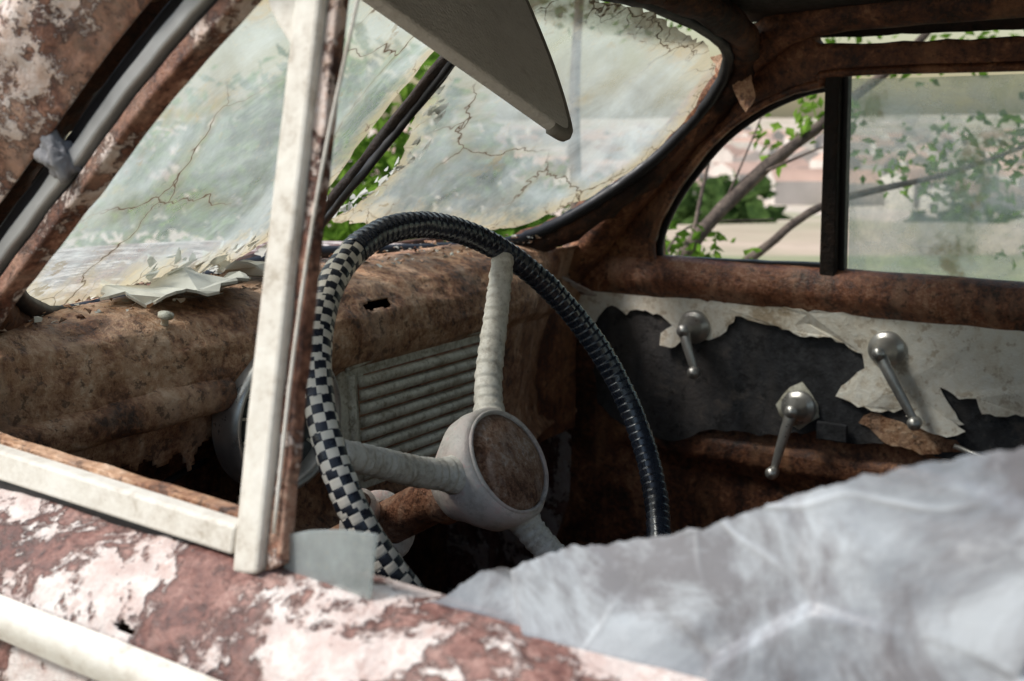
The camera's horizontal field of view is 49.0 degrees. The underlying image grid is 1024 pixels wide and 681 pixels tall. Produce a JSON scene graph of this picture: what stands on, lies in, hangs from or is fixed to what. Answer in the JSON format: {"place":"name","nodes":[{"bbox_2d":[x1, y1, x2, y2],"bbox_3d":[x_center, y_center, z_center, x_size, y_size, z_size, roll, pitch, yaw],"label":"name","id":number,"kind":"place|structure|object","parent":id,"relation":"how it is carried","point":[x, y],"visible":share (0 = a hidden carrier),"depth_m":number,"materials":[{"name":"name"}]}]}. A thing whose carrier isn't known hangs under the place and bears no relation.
{"place":"outdoors","nodes":[
{"label":"outdoors","id":0,"kind":"place"},
{"bbox_2d":[161,457,207,483],"bbox_3d":[-0.441,0.155,1.148,0.039,0.053,0.322,7,13,33],"label":"under dash wire","id":1,"kind":"object","parent":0,"point":[176,476],"visible":0.27,"depth_m":1.25,"materials":[{"name":"black"}]},
{"bbox_2d":[306,12,347,391],"bbox_3d":[-0.120,-0.049,0.653,0.022,0.345,0.076,7,13,33],"label":"vent post","id":2,"kind":"object","parent":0,"point":[326,205],"visible":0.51,"depth_m":0.65,"materials":[{"name":"brown metal"}]},
{"bbox_2d":[233,0,328,573],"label":"vent post trim","id":3,"kind":"structure","parent":2,"relation":"attached to","point":[262,441],"depth_m":0.64,"materials":[{"name":"white metal"}]},
{"bbox_2d":[269,0,294,41],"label":"vent frame top gusset","id":4,"kind":"object","parent":3,"relation":"attached to","point":[283,11],"visible":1,"depth_m":0.65,"materials":[{"name":"white metal"}]},
{"bbox_2d":[266,0,348,569],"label":"window divider post","id":5,"kind":"object","parent":2,"relation":"attached to","point":[277,554],"visible":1,"depth_m":0.64,"materials":[{"name":"metal"}]},
{"bbox_2d":[272,0,358,533],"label":"window frame","id":6,"kind":"object","parent":5,"relation":"attached to","point":[314,211],"visible":1,"depth_m":0.63,"materials":[{"name":"grey metal"}]},
{"bbox_2d":[364,493,370,503],"bbox_3d":[-0.143,0.152,1.058,0.018,0.017,0.015,7,13,33],"label":"gearshift boss hole","id":7,"kind":"object","parent":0,"point":[367,496],"visible":0.15,"depth_m":1.06,"materials":[{"name":"brown metal"}]},
{"bbox_2d":[0,0,1023,118],"label":"sky","id":8,"kind":"structure","parent":0,"point":[957,93],"materials":[{"name":"white"}]},
{"bbox_2d":[98,115,1023,280],"bbox_3d":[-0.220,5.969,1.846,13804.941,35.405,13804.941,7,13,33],"label":"ground","id":9,"kind":"structure","parent":0,"point":[883,238],"depth_m":15.30,"materials":[{"name":"beige concrete"}]},
{"bbox_2d":[0,488,706,680],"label":"door skin","id":10,"kind":"object","parent":9,"relation":"on","point":[209,612],"depth_m":0.62,"materials":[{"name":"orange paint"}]},
{"bbox_2d":[0,0,213,272],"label":"vent frame strip","id":11,"kind":"object","parent":10,"relation":"on","point":[176,26],"visible":0.72,"depth_m":0.74,"materials":[{"name":"silver metal"}]},
{"bbox_2d":[33,129,81,182],"bbox_3d":[-0.304,-0.125,0.758,0.031,0.037,0.028,7,13,33],"label":"seal lump","id":12,"kind":"object","parent":11,"relation":"on","point":[51,154],"visible":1,"depth_m":0.75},
{"bbox_2d":[0,0,182,240],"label":"door gap rubber","id":13,"kind":"object","parent":11,"relation":"attached to","point":[134,52],"depth_m":0.75,"materials":[{"name":"black rubber"}]},
{"bbox_2d":[0,0,217,276],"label":"vent channel rubber","id":14,"kind":"object","parent":11,"relation":"attached to","point":[142,86],"visible":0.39,"depth_m":0.74,"materials":[{"name":"black rubber"}]},
{"bbox_2d":[0,0,261,325],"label":"vent inner lip","id":15,"kind":"object","parent":11,"relation":"attached to","point":[216,26],"visible":1,"depth_m":0.74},
{"bbox_2d":[0,594,219,680],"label":"door moulding","id":16,"kind":"object","parent":10,"relation":"on","point":[90,653],"depth_m":0.65,"materials":[{"name":"white metal"}]},
{"bbox_2d":[0,444,237,553],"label":"vent bottom frame","id":17,"kind":"object","parent":10,"relation":"on","point":[151,509],"visible":0.9,"depth_m":0.71,"materials":[{"name":"white metal"}]},
{"bbox_2d":[0,480,234,554],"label":"vent bottom ledge","id":18,"kind":"object","parent":17,"relation":"attached to","point":[92,512],"visible":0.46,"depth_m":0.73,"materials":[{"name":"metal"}]},
{"bbox_2d":[0,432,238,517],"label":"vent inner sill","id":19,"kind":"structure","parent":17,"relation":"attached to","point":[177,492],"depth_m":0.73,"materials":[{"name":"brown metal"}]},
{"bbox_2d":[116,620,134,634],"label":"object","id":20,"kind":"structure","parent":10,"relation":"in","point":[124,627],"depth_m":0.80,"materials":[{"name":"black"}]},
{"bbox_2d":[284,529,377,599],"bbox_3d":[-0.102,0.121,0.622,0.074,0.046,0.006,9,14,38],"label":"window glass shard","id":21,"kind":"object","parent":10,"relation":"on","point":[338,558],"depth_m":0.62,"materials":[{"name":"glass"}]},
{"bbox_2d":[429,447,1023,680],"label":"broken window glass","id":22,"kind":"object","parent":10,"relation":"on","point":[913,573],"visible":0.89,"depth_m":0.48,"materials":[{"name":"glass"}]},
{"bbox_2d":[92,22,676,252],"bbox_3d":[-0.792,-0.536,5.378,3.335,1.882,1.882,3,11,13],"label":"green bush","id":23,"kind":"object","parent":9,"relation":"on","point":[334,231],"visible":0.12,"depth_m":4.93,"materials":[{"name":"green plant"}]},
{"bbox_2d":[444,213,668,247],"bbox_3d":[0.649,0.002,4.862,2.564,1.134,1.537,-1,11,-6],"label":"green bush","id":24,"kind":"object","parent":9,"relation":"on","point":[509,232],"visible":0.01,"depth_m":4.61,"materials":[{"name":"green plant"}]},
{"bbox_2d":[119,168,1023,229],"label":"distant trees","id":25,"kind":"object","parent":9,"relation":"on","point":[750,205],"visible":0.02,"depth_m":36.93,"materials":[{"name":"green plant"}]},
{"bbox_2d":[141,126,1023,212],"bbox_3d":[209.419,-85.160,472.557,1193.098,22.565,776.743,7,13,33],"label":"distant houses","id":26,"kind":"structure","parent":9,"relation":"on","point":[799,181],"depth_m":265.48,"materials":[{"name":"tile"}]},
{"bbox_2d":[559,2,1023,270],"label":"leafy tree","id":27,"kind":"object","parent":9,"relation":"on","point":[691,243],"visible":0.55,"depth_m":3.18,"materials":[{"name":"green plant"}]},
{"bbox_3d":[0.403,0.885,1.253,2.300,0.020,1.340,7,13,33],"label":"floor pan","id":28,"kind":"object","parent":9,"relation":"on","visible":0},
{"bbox_2d":[149,238,447,594],"bbox_3d":[-0.513,0.366,1.771,0.020,0.950,1.340,7,13,33],"label":"firewall","id":29,"kind":"object","parent":28,"relation":"on","point":[425,558],"depth_m":2.29,"materials":[{"name":"black metal"}]},
{"bbox_2d":[0,244,580,532],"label":"dashboard","id":30,"kind":"object","parent":29,"relation":"attached to","point":[72,363],"visible":0.39,"depth_m":1.21,"materials":[{"name":"metal"}]},
{"bbox_2d":[0,377,236,453],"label":"dashboard ledge","id":31,"kind":"object","parent":30,"relation":"attached to","point":[160,408],"visible":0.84,"depth_m":1.08,"materials":[{"name":"brown metal"}]},
{"bbox_2d":[0,0,266,332],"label":"windshield frame","id":32,"kind":"object","parent":30,"relation":"on","point":[16,317],"visible":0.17,"depth_m":0.81,"materials":[{"name":"metal"}]},
{"bbox_2d":[15,90,265,317],"bbox_3d":[-0.291,-0.203,1.144,0.444,0.375,0.571,7,13,33],"label":"windshield gasket","id":33,"kind":"object","parent":32,"relation":"attached to","point":[28,304],"visible":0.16,"depth_m":1.09,"materials":[{"name":"rubber"}]},
{"bbox_2d":[26,0,433,305],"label":"windshield glass","id":34,"kind":"object","parent":32,"relation":"in","point":[189,132],"visible":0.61,"depth_m":1.10,"materials":[{"name":"glass"}]},
{"bbox_2d":[143,85,449,281],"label":"windshield flakes","id":35,"kind":"object","parent":32,"relation":"on","point":[262,250],"visible":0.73,"depth_m":1.42,"materials":[{"name":"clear glass"}]},
{"bbox_2d":[326,55,454,212],"bbox_3d":[-0.157,-0.256,1.409,0.398,0.371,0.031,7,13,33],"label":"windshield divider","id":36,"kind":"object","parent":32,"relation":"attached to","point":[404,108],"visible":0.32,"depth_m":1.39,"materials":[{"name":"black rubber"}]},
{"bbox_2d":[324,61,453,226],"bbox_3d":[-0.163,-0.238,1.399,0.338,0.318,0.022,7,13,31],"label":"divider rubber strip","id":37,"kind":"object","parent":36,"relation":"attached to","point":[373,160],"visible":0.62,"depth_m":1.39,"materials":[{"name":"black rubber"}]},
{"bbox_2d":[362,0,572,141],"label":"sun visor","id":38,"kind":"object","parent":32,"relation":"attached to","point":[499,48],"visible":1,"depth_m":0.98,"materials":[{"name":"fabric"}]},
{"bbox_2d":[157,310,173,325],"bbox_3d":[-0.353,-0.022,1.146,0.016,0.015,0.016,7,13,33],"label":"dash knob","id":39,"kind":"object","parent":30,"relation":"on","point":[165,317],"visible":1,"depth_m":1.14,"materials":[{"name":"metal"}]},
{"bbox_2d":[100,267,250,307],"bbox_3d":[-0.369,-0.059,1.226,0.122,0.027,0.175,7,13,33],"label":"fallen glass piece","id":40,"kind":"object","parent":30,"relation":"on","point":[185,279],"visible":0.94,"depth_m":1.22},
{"bbox_2d":[217,260,264,277],"bbox_3d":[-0.316,-0.088,1.359,0.080,0.029,0.100,7,13,33],"label":"fallen glass piece","id":41,"kind":"object","parent":30,"relation":"on","point":[252,268],"visible":0.62,"depth_m":1.33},
{"bbox_2d":[0,234,539,330],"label":"rust and glass crumbs","id":42,"kind":"object","parent":30,"relation":"on","point":[149,304],"visible":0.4,"depth_m":1.26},
{"bbox_2d":[212,357,340,488],"bbox_3d":[-0.262,0.088,1.266,0.040,0.168,0.168,7,13,33],"label":"instrument cluster bezel","id":43,"kind":"object","parent":30,"relation":"attached to","point":[226,436],"visible":0.31,"depth_m":1.20,"materials":[{"name":"silver metal"}]},
{"bbox_2d":[241,391,311,461],"bbox_3d":[-0.262,0.088,1.267,0.002,0.138,0.138,7,13,33],"label":"instrument cluster dial","id":44,"kind":"object","parent":30,"relation":"attached to","point":[307,447],"visible":0.06,"depth_m":1.30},
{"bbox_2d":[119,306,575,501],"bbox_3d":[-0.238,0.117,1.536,0.006,0.300,1.280,7,13,33],"label":"under dash plate","id":45,"kind":"object","parent":30,"relation":"attached to","point":[555,384],"visible":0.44,"depth_m":1.97,"materials":[{"name":"black metal"}]},
{"bbox_2d":[328,487,456,543],"bbox_3d":[-0.235,0.245,1.194,0.467,0.313,0.056,7,13,33],"label":"column jacket","id":46,"kind":"object","parent":30,"relation":"attached to","point":[407,513],"depth_m":1.06,"materials":[{"name":"brown metal"}]},
{"bbox_2d":[339,490,414,556],"bbox_3d":[-0.134,0.187,1.115,0.068,0.077,0.072,7,13,33],"label":"column collar","id":47,"kind":"object","parent":46,"relation":"on","point":[403,547],"depth_m":1.11,"materials":[{"name":"plastic"}]},
{"bbox_2d":[362,488,379,519],"bbox_3d":[-0.146,0.163,1.080,0.049,0.052,0.052,7,13,33],"label":"gearshift boss","id":48,"kind":"object","parent":47,"relation":"on","point":[375,505],"visible":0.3,"depth_m":1.06,"materials":[{"name":"plastic"}]},
{"bbox_2d":[305,211,671,589],"bbox_3d":[-0.003,0.084,1.006,0.248,0.388,0.450,7,13,33],"label":"steering wheel","id":49,"kind":"object","parent":46,"relation":"attached to","point":[486,468],"visible":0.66,"depth_m":1.00,"materials":[{"name":"black plastic"}]},
{"bbox_2d":[336,332,480,487],"bbox_3d":[-0.118,0.076,1.515,0.025,0.200,0.338,7,13,33],"label":"dashboard radio grille","id":50,"kind":"object","parent":30,"relation":"attached to","point":[419,403],"visible":0.45,"depth_m":1.48,"materials":[{"name":"grey metal"}]},
{"bbox_2d":[321,0,759,258],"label":"windshield frame","id":51,"kind":"object","parent":30,"relation":"on","point":[733,25],"visible":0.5,"depth_m":1.74,"materials":[{"name":"brown metal"}]},
{"bbox_2d":[321,0,733,256],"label":"windshield gasket","id":52,"kind":"object","parent":51,"relation":"attached to","point":[654,159],"visible":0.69,"depth_m":1.78,"materials":[{"name":"black rubber"}]},
{"bbox_2d":[331,0,715,229],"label":"windshield glass","id":53,"kind":"object","parent":52,"relation":"in","point":[486,128],"visible":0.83,"depth_m":1.59,"materials":[{"name":"clear glass"}]},
{"bbox_2d":[51,240,596,299],"bbox_3d":[-0.717,-0.043,1.829,1.250,0.254,1.352,7,13,33],"label":"bonnet","id":54,"kind":"object","parent":29,"relation":"on","point":[134,252],"visible":0.17,"depth_m":1.66,"materials":[{"name":"white paint"}]},
{"bbox_2d":[447,431,570,593],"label":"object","id":55,"kind":"structure","parent":28,"relation":"on","point":[472,551],"depth_m":2.27,"materials":[{"name":"black"}]},
{"bbox_2d":[556,338,952,547],"bbox_3d":[0.860,0.410,1.676,1.900,0.850,0.033,7,13,33],"label":"car door panel","id":56,"kind":"object","parent":28,"relation":"on","point":[713,476],"visible":0.18,"depth_m":2.02,"materials":[{"name":"brown metal"}]},
{"bbox_2d":[580,255,1023,330],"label":"belt rail","id":57,"kind":"object","parent":56,"relation":"on","point":[958,300],"visible":0.81,"depth_m":1.78,"materials":[{"name":"brown metal"}]},
{"bbox_2d":[697,257,819,267],"bbox_3d":[0.380,-0.128,1.880,0.297,0.024,0.024,7,13,33],"label":"vent bottom rail","id":58,"kind":"object","parent":57,"relation":"on","point":[806,264],"visible":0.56,"depth_m":1.84,"materials":[{"name":"brown metal"}]},
{"bbox_2d":[606,22,1023,257],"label":"window surround","id":59,"kind":"object","parent":57,"relation":"on","point":[805,61],"visible":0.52,"depth_m":1.67,"materials":[{"name":"metal"}]},
{"bbox_2d":[657,88,824,255],"bbox_3d":[0.369,-0.262,1.812,0.335,0.319,0.030,11,15,44],"label":"vent gasket","id":60,"kind":"object","parent":59,"relation":"attached to","point":[716,149],"visible":0.8,"depth_m":1.83,"materials":[{"name":"black rubber"}]},
{"bbox_2d":[648,61,1023,261],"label":"window lip","id":61,"kind":"object","parent":59,"relation":"attached to","point":[933,68],"depth_m":1.68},
{"bbox_2d":[820,18,1023,37],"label":"roof side","id":62,"kind":"structure","parent":59,"relation":"on","point":[1004,24],"depth_m":1.61,"materials":[{"name":"metal"}]},
{"bbox_2d":[859,90,1018,276],"bbox_3d":[0.790,-0.217,1.563,0.648,0.302,0.064,7,13,33],"label":"window glass","id":63,"kind":"object","parent":59,"relation":"attached to","point":[948,253],"visible":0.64,"depth_m":1.67,"materials":[{"name":"glass"}]},
{"bbox_2d":[819,76,842,275],"bbox_3d":[0.496,-0.249,1.736,0.036,0.320,0.103,7,13,33],"label":"vent divider","id":64,"kind":"object","parent":57,"relation":"on","point":[830,206],"visible":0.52,"depth_m":1.72,"materials":[{"name":"brown metal"}]},
{"bbox_2d":[839,76,851,270],"bbox_3d":[0.513,-0.247,1.728,0.018,0.320,0.083,7,13,33],"label":"vent divider rubber","id":65,"kind":"object","parent":64,"relation":"attached to","point":[845,174],"visible":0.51,"depth_m":1.72,"materials":[{"name":"black rubber"}]},
{"bbox_2d":[593,305,1023,459],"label":"door fibreboard","id":66,"kind":"object","parent":56,"relation":"attached to","point":[752,372],"depth_m":1.90,"materials":[{"name":"black cardboard"}]},
{"bbox_2d":[676,310,709,378],"bbox_3d":[0.298,0.006,1.903,0.066,0.106,0.066,7,13,33],"label":"window crank","id":67,"kind":"object","parent":66,"relation":"attached to","point":[693,327],"depth_m":1.90,"materials":[{"name":"silver metal"}]},
{"bbox_2d":[776,382,818,429],"bbox_3d":[0.470,0.107,1.849,0.074,0.082,0.003,7,13,33],"label":"handle backing scrap","id":68,"kind":"object","parent":66,"relation":"attached to","point":[801,386],"visible":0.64,"depth_m":1.85,"materials":[{"name":"paper"}]},
{"bbox_2d":[765,390,815,479],"bbox_3d":[0.454,0.156,1.833,0.064,0.144,0.056,7,13,33],"label":"door handle","id":69,"kind":"object","parent":68,"relation":"attached to","point":[798,407],"visible":1,"depth_m":1.83,"materials":[{"name":"silver metal"}]},
{"bbox_2d":[578,291,1023,425],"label":"torn door lining","id":70,"kind":"object","parent":66,"relation":"attached to","point":[984,367],"visible":0.94,"depth_m":1.74,"materials":[{"name":"white fabric"}]},
{"bbox_2d":[868,331,922,430],"bbox_3d":[0.585,0.060,1.719,0.102,0.138,0.066,7,13,33],"label":"window crank","id":71,"kind":"object","parent":66,"relation":"attached to","point":[886,351],"depth_m":1.71,"materials":[{"name":"silver metal"}]},
{"bbox_2d":[859,412,960,454],"bbox_3d":[0.625,0.149,1.753,0.170,0.057,0.002,7,13,33],"label":"torn door panel piece","id":72,"kind":"object","parent":66,"relation":"attached to","point":[892,432],"depth_m":1.76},
{"bbox_2d":[906,402,964,437],"bbox_3d":[0.647,0.120,1.716,0.090,0.047,0.018,7,13,33],"label":"door lining curl","id":73,"kind":"object","parent":66,"relation":"attached to","point":[935,421],"depth_m":1.72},
{"bbox_2d":[562,0,1023,282],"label":"pillar","id":74,"kind":"structure","parent":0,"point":[780,34],"depth_m":1.62,"materials":[{"name":"brown metal"}]},
{"bbox_2d":[710,54,755,111],"bbox_3d":[0.337,-0.394,1.715,0.075,0.088,0.006,7,13,33],"label":"peeling paint flake","id":75,"kind":"object","parent":74,"relation":"attached to","point":[744,90],"visible":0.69,"depth_m":1.71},
{"bbox_2d":[816,421,847,442],"bbox_3d":[0.518,0.148,1.817,0.050,0.030,0.006,7,13,33],"label":"door panel strip","id":76,"kind":"object","parent":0,"point":[830,431],"depth_m":1.81,"materials":[{"name":"black"}]},
{"bbox_2d":[953,443,978,453],"bbox_3d":[0.727,0.186,1.676,0.132,0.048,0.013,7,13,33],"label":"door inner rod","id":77,"kind":"object","parent":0,"point":[961,448],"depth_m":1.70,"materials":[{"name":"silver metal"}]},
{"bbox_3d":[1.336,-0.222,0.404,0.030,0.060,1.300,7,13,33],"label":"rear panel","id":78,"kind":"object","parent":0,"visible":0},
{"bbox_2d":[729,0,904,21],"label":"roof panel","id":79,"kind":"structure","parent":78,"relation":"on","point":[756,10],"depth_m":1.57,"materials":[{"name":"brown metal"}]},
{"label":"near windshield pillar","id":80,"kind":"object","parent":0,"visible":0},
{"bbox_2d":[0,0,150,202],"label":"pillar skin","id":81,"kind":"object","parent":80,"relation":"attached to","point":[54,54],"visible":1,"depth_m":0.73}
]}

